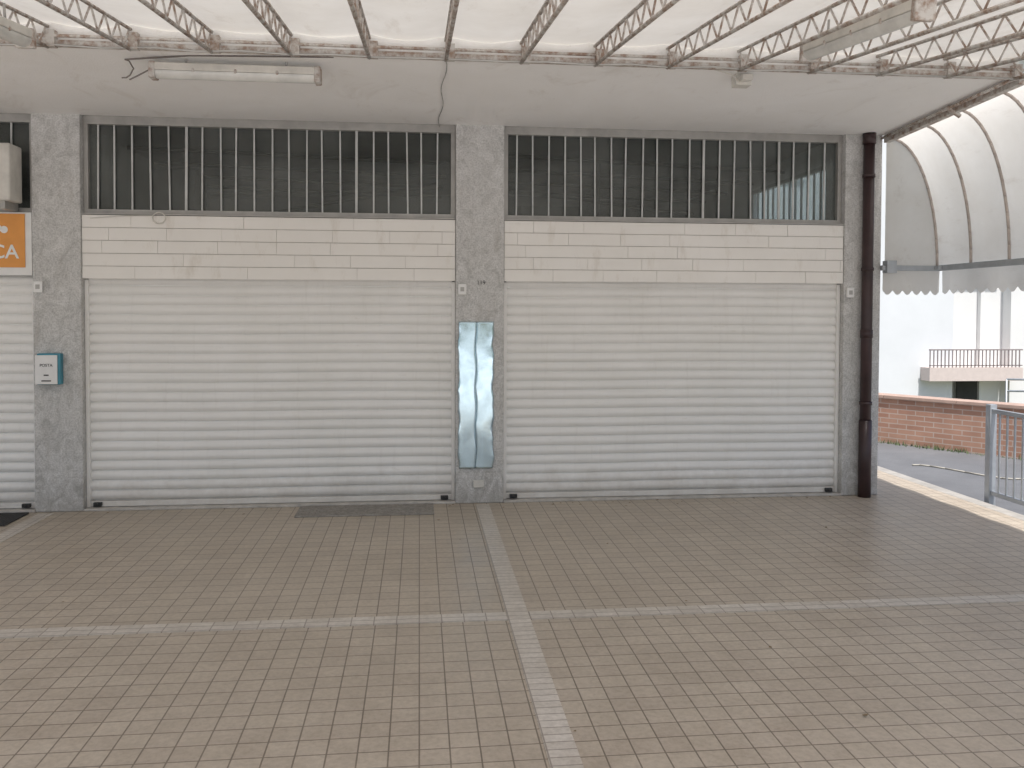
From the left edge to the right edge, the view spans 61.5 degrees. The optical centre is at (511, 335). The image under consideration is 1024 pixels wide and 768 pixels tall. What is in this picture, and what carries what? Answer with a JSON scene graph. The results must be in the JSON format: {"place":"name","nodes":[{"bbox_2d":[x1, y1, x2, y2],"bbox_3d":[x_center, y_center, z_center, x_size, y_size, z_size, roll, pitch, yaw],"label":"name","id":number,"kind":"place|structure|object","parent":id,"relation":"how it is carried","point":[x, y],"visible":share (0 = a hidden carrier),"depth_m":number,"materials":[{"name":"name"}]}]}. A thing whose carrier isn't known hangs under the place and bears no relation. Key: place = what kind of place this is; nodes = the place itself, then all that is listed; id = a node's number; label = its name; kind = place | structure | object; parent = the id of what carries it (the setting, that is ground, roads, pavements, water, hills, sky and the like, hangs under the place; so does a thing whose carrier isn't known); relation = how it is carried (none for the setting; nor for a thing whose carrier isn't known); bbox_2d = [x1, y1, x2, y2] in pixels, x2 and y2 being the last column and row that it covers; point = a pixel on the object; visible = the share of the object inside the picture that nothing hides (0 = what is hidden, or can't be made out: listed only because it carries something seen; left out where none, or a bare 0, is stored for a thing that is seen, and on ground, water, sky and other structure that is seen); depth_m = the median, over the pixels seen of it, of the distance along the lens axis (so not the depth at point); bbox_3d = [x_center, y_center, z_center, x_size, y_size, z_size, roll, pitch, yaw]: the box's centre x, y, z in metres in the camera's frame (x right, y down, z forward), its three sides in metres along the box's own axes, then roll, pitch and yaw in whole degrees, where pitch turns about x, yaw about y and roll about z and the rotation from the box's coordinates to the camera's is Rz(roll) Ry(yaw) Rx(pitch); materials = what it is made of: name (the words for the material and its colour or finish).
{"place":"outdoors","nodes":[
{"label":"outdoors","id":0,"kind":"place"},
{"bbox_2d":[0,470,1023,767],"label":"pavement","id":1,"kind":"structure","parent":0,"point":[930,686],"depth_m":4.71,"materials":[{"name":"tile"}]},
{"bbox_2d":[0,512,28,525],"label":"doormat","id":2,"kind":"object","parent":1,"relation":"on","point":[6,519],"visible":1,"depth_m":7.39,"materials":[{"name":"rubber"}]},
{"bbox_2d":[0,276,35,512],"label":"roller shutter","id":3,"kind":"object","parent":1,"relation":"on","point":[17,457],"visible":0.81,"depth_m":7.68,"materials":[{"name":"paint"}]},
{"bbox_2d":[31,113,96,511],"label":"concrete pillar","id":4,"kind":"structure","parent":1,"relation":"on","point":[59,301],"depth_m":7.61,"materials":[{"name":"grey concrete"}]},
{"bbox_2d":[0,113,31,211],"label":"frame","id":5,"kind":"object","parent":4,"relation":"attached to","point":[14,118],"visible":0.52,"depth_m":7.61,"materials":[{"name":"metal"}]},
{"bbox_2d":[0,143,21,211],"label":"air conditioner","id":6,"kind":"object","parent":5,"relation":"attached to","point":[10,176],"visible":1,"depth_m":7.36,"materials":[{"name":"plastic"}]},
{"bbox_2d":[10,122,12,144],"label":"vertical bars","id":7,"kind":"object","parent":5,"relation":"attached to","point":[11,132],"visible":0.36,"depth_m":7.62,"materials":[{"name":"metal"}]},
{"bbox_2d":[0,212,32,275],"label":"shop sign","id":8,"kind":"object","parent":4,"relation":"attached to","point":[16,244],"visible":1,"depth_m":7.56,"materials":[{"name":"orange plastic"}]},
{"bbox_2d":[33,281,42,292],"bbox_3d":[-4.170,-0.425,7.571,0.075,0.100,0.031,0,2,-6],"label":"switch","id":9,"kind":"object","parent":4,"relation":"attached to","point":[38,286],"visible":1,"depth_m":7.56,"materials":[{"name":"white plastic"}]},
{"bbox_2d":[35,353,62,384],"bbox_3d":[-4.075,0.298,7.575,0.210,0.275,0.083,0,2,-6],"label":"mailbox","id":10,"kind":"object","parent":4,"relation":"attached to","point":[48,368],"visible":1,"depth_m":7.54,"materials":[{"name":"teal plastic"}]},
{"bbox_2d":[83,115,454,217],"bbox_3d":[-2.178,-1.522,7.872,3.311,0.870,0.060,0,2,-6],"label":"frame","id":11,"kind":"object","parent":4,"relation":"attached to","point":[88,120],"visible":0.94,"depth_m":7.83,"materials":[{"name":"metal"}]},
{"bbox_2d":[97,124,437,213],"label":"vertical bars","id":12,"kind":"object","parent":11,"relation":"attached to","point":[186,170],"visible":1,"depth_m":7.84,"materials":[{"name":"metal"}]},
{"bbox_2d":[0,112,840,134],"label":"lintel","id":13,"kind":"structure","parent":4,"relation":"on","point":[444,124],"depth_m":7.96,"materials":[{"name":"paint"}]},
{"bbox_2d":[438,62,446,126],"bbox_3d":[-0.571,-1.945,7.027,0.036,0.084,1.901,0,2,-6],"label":"ceiling cable","id":14,"kind":"object","parent":13,"relation":"attached to","point":[441,93],"visible":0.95,"depth_m":6.88,"materials":[{"name":"metal"}]},
{"bbox_2d":[0,22,1018,135],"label":"slab","id":15,"kind":"structure","parent":13,"relation":"on","point":[81,81],"depth_m":6.90,"materials":[{"name":"paint"}]},
{"bbox_2d":[122,55,333,79],"bbox_3d":[-2.000,-1.880,6.058,1.490,0.174,0.052,0,2,1],"label":"lamp wiring","id":16,"kind":"object","parent":15,"relation":"attached to","point":[127,59],"visible":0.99,"depth_m":6.04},
{"bbox_2d":[148,58,321,85],"bbox_3d":[-1.970,-1.916,6.153,1.190,0.205,0.112,0,2,-6],"label":"fluorescent lamp","id":17,"kind":"object","parent":15,"relation":"hanging from","point":[157,71],"visible":0.98,"depth_m":6.11,"materials":[{"name":"plastic"}]},
{"bbox_2d":[0,0,1023,294],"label":"canvas awning","id":18,"kind":"object","parent":15,"relation":"attached to","point":[954,194],"visible":0.98,"depth_m":5.85,"materials":[{"name":"white fabric"}]},
{"bbox_2d":[0,3,36,48],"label":"fluorescent lamp","id":19,"kind":"object","parent":18,"relation":"hanging from","point":[19,36],"visible":1,"depth_m":4.93,"materials":[{"name":"plastic"}]},
{"bbox_2d":[799,0,936,61],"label":"fluorescent lamp","id":20,"kind":"object","parent":18,"relation":"hanging from","point":[902,15],"visible":0.93,"depth_m":4.56,"materials":[{"name":"plastic"}]},
{"bbox_2d":[715,70,752,88],"bbox_3d":[1.609,-1.919,6.419,0.429,0.088,0.196,0,2,-19],"label":"junction box","id":21,"kind":"object","parent":15,"relation":"attached to","point":[741,80],"visible":0.94,"depth_m":6.45,"materials":[{"name":"plastic"}]},
{"bbox_2d":[84,279,454,510],"bbox_3d":[-2.195,0.517,8.026,3.311,2.105,0.405,0,2,-6],"label":"roller shutter","id":22,"kind":"object","parent":1,"relation":"on","point":[211,393],"visible":1,"depth_m":7.92,"materials":[{"name":"paint"}]},
{"bbox_2d":[81,213,454,280],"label":"plank fascia","id":23,"kind":"structure","parent":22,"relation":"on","point":[224,247],"depth_m":7.81,"materials":[{"name":"paint"}]},
{"bbox_2d":[90,212,165,223],"bbox_3d":[-3.414,-1.045,7.654,0.651,0.112,0.012,0,2,-6],"label":"hanging wire loop","id":24,"kind":"object","parent":23,"relation":"attached to","point":[139,215],"visible":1,"depth_m":7.67,"materials":[{"name":"plastic"}]},
{"bbox_2d":[0,188,687,281],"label":"back wall","id":25,"kind":"structure","parent":1,"relation":"on","point":[397,205],"depth_m":12.85,"materials":[{"name":"paint"}]},
{"bbox_2d":[0,123,823,199],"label":"window","id":26,"kind":"structure","parent":25,"relation":"on","point":[263,141],"depth_m":9.66,"materials":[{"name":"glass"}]},
{"bbox_2d":[127,145,784,221],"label":"interior ducts","id":27,"kind":"object","parent":26,"relation":"attached to","point":[160,189],"visible":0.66,"depth_m":9.42,"materials":[{"name":"grey metal"}]},
{"bbox_2d":[294,503,433,517],"bbox_3d":[-1.310,1.571,7.726,1.210,0.017,0.390,0,2,-6],"label":"doormat","id":28,"kind":"object","parent":1,"relation":"on","point":[365,510],"visible":1,"depth_m":7.68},
{"bbox_2d":[454,124,503,502],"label":"concrete pillar","id":29,"kind":"structure","parent":1,"relation":"on","point":[479,205],"depth_m":8.00,"materials":[{"name":"grey concrete"}]},
{"bbox_2d":[458,284,465,294],"bbox_3d":[-0.461,-0.424,7.970,0.075,0.100,0.031,0,2,-6],"label":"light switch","id":30,"kind":"object","parent":29,"relation":"attached to","point":[461,289],"visible":1,"depth_m":7.96,"materials":[{"name":"white plastic"}]},
{"bbox_2d":[458,322,493,468],"bbox_3d":[-0.334,0.560,8.014,0.342,1.370,0.007,0,2,-6],"label":"reflective metal sheet","id":31,"kind":"object","parent":29,"relation":"attached to","point":[482,398],"visible":1,"depth_m":8.01,"materials":[{"name":"silver metal"}]},
{"bbox_2d":[473,480,483,487],"bbox_3d":[-0.313,1.390,8.044,0.100,0.070,0.018,0,2,-6],"label":"socket plate","id":32,"kind":"object","parent":29,"relation":"attached to","point":[478,483],"visible":1,"depth_m":8.04,"materials":[{"name":"plastic"}]},
{"bbox_2d":[504,126,841,223],"bbox_3d":[1.573,-1.522,8.277,3.325,0.870,0.060,0,2,-6],"label":"frame","id":33,"kind":"object","parent":29,"relation":"attached to","point":[663,134],"visible":0.81,"depth_m":8.24,"materials":[{"name":"metal"}]},
{"bbox_2d":[515,135,825,219],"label":"vertical bars","id":34,"kind":"object","parent":33,"relation":"attached to","point":[778,183],"visible":1,"depth_m":8.28,"materials":[{"name":"metal"}]},
{"bbox_2d":[0,466,1023,767],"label":"pavement border","id":35,"kind":"object","parent":1,"relation":"on","point":[556,732],"visible":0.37,"depth_m":5.02,"materials":[{"name":"stone"}]},
{"bbox_2d":[503,281,840,502],"bbox_3d":[1.557,0.517,8.430,3.325,2.105,0.405,0,2,-6],"label":"roller shutter","id":36,"kind":"object","parent":1,"relation":"on","point":[635,390],"visible":0.98,"depth_m":8.33,"materials":[{"name":"paint"}]},
{"bbox_2d":[504,219,843,283],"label":"plank fascia","id":37,"kind":"structure","parent":36,"relation":"on","point":[540,250],"depth_m":8.21,"materials":[{"name":"paint"}]},
{"bbox_2d":[690,144,825,223],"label":"side wall","id":38,"kind":"structure","parent":1,"relation":"on","point":[741,203],"depth_m":10.92,"materials":[{"name":"paint"}]},
{"bbox_2d":[751,166,825,224],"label":"side window bars","id":39,"kind":"object","parent":38,"relation":"attached to","point":[813,172],"visible":0.55,"depth_m":9.46,"materials":[{"name":"metal"}]},
{"bbox_2d":[825,135,881,494],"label":"concrete pillar","id":40,"kind":"structure","parent":1,"relation":"on","point":[850,308],"depth_m":8.41,"materials":[{"name":"grey concrete"}]},
{"bbox_2d":[846,287,853,297],"bbox_3d":[3.292,-0.414,8.375,0.075,0.100,0.031,0,2,-6],"label":"switch","id":41,"kind":"object","parent":40,"relation":"attached to","point":[849,292],"visible":1,"depth_m":8.36,"materials":[{"name":"white plastic"}]},
{"bbox_2d":[858,132,875,497],"bbox_3d":[3.441,-0.182,8.345,0.122,3.520,0.122,1,2,39],"label":"downpipe","id":42,"kind":"object","parent":40,"relation":"attached to","point":[865,402],"visible":1,"depth_m":8.31,"materials":[{"name":"brown metal"}]},
{"bbox_2d":[759,139,953,397],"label":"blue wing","id":43,"kind":"structure","parent":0,"point":[914,328],"depth_m":32.71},
{"bbox_2d":[879,439,1020,460],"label":"grass","id":44,"kind":"structure","parent":0,"point":[929,447],"depth_m":11.82,"materials":[{"name":"green plant"}]},
{"bbox_2d":[877,442,1023,514],"bbox_3d":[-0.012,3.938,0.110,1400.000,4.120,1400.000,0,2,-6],"label":"ground","id":45,"kind":"structure","parent":0,"point":[901,459],"depth_m":10.33,"materials":[{"name":"grey asphalt"}]},
{"bbox_2d":[878,398,1023,458],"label":"brickwork","id":46,"kind":"object","parent":45,"relation":"on","point":[933,424],"depth_m":11.79,"materials":[{"name":"red brick"}]},
{"bbox_2d":[879,393,1023,409],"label":"coping","id":47,"kind":"object","parent":46,"relation":"on","point":[952,401],"visible":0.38,"depth_m":11.73,"materials":[{"name":"concrete"}]},
{"bbox_2d":[912,464,1023,479],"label":"garden hose","id":48,"kind":"object","parent":45,"relation":"on","point":[962,471],"visible":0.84,"depth_m":10.14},
{"bbox_2d":[984,404,1023,505],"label":"metal fence","id":49,"kind":"object","parent":45,"relation":"on","point":[990,492],"visible":0.95,"depth_m":8.21,"materials":[{"name":"metal"}]},
{"bbox_2d":[1005,378,1023,401],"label":"handrail","id":50,"kind":"object","parent":45,"relation":"on","point":[1007,379],"visible":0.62,"depth_m":25.76,"materials":[{"name":"metal"}]},
{"bbox_2d":[952,60,1023,403],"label":"white wing","id":51,"kind":"structure","parent":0,"point":[986,319],"depth_m":33.69,"materials":[{"name":"white paint"}]},
{"bbox_2d":[956,381,976,399],"bbox_3d":[17.689,2.621,33.498,0.850,1.800,0.050,0,2,-6],"label":"basement opening","id":52,"kind":"object","parent":51,"relation":"in","point":[966,389],"depth_m":33.46,"materials":[{"name":"black"}]},
{"bbox_2d":[920,366,1022,380],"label":"balcony slab","id":53,"kind":"structure","parent":51,"relation":"attached to","point":[965,373],"depth_m":32.43,"materials":[{"name":"beige concrete"}]},
{"bbox_2d":[929,349,1022,367],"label":"balcony railing","id":54,"kind":"object","parent":53,"relation":"on","point":[967,365],"visible":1,"depth_m":32.42,"materials":[{"name":"grey metal"}]},
{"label":"interior floor","id":55,"kind":"structure","parent":0,"visible":0},
{"bbox_2d":[99,132,164,209],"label":"partition wall","id":56,"kind":"structure","parent":55,"relation":"on","point":[123,180],"depth_m":9.01,"materials":[{"name":"paint"}]}
]}

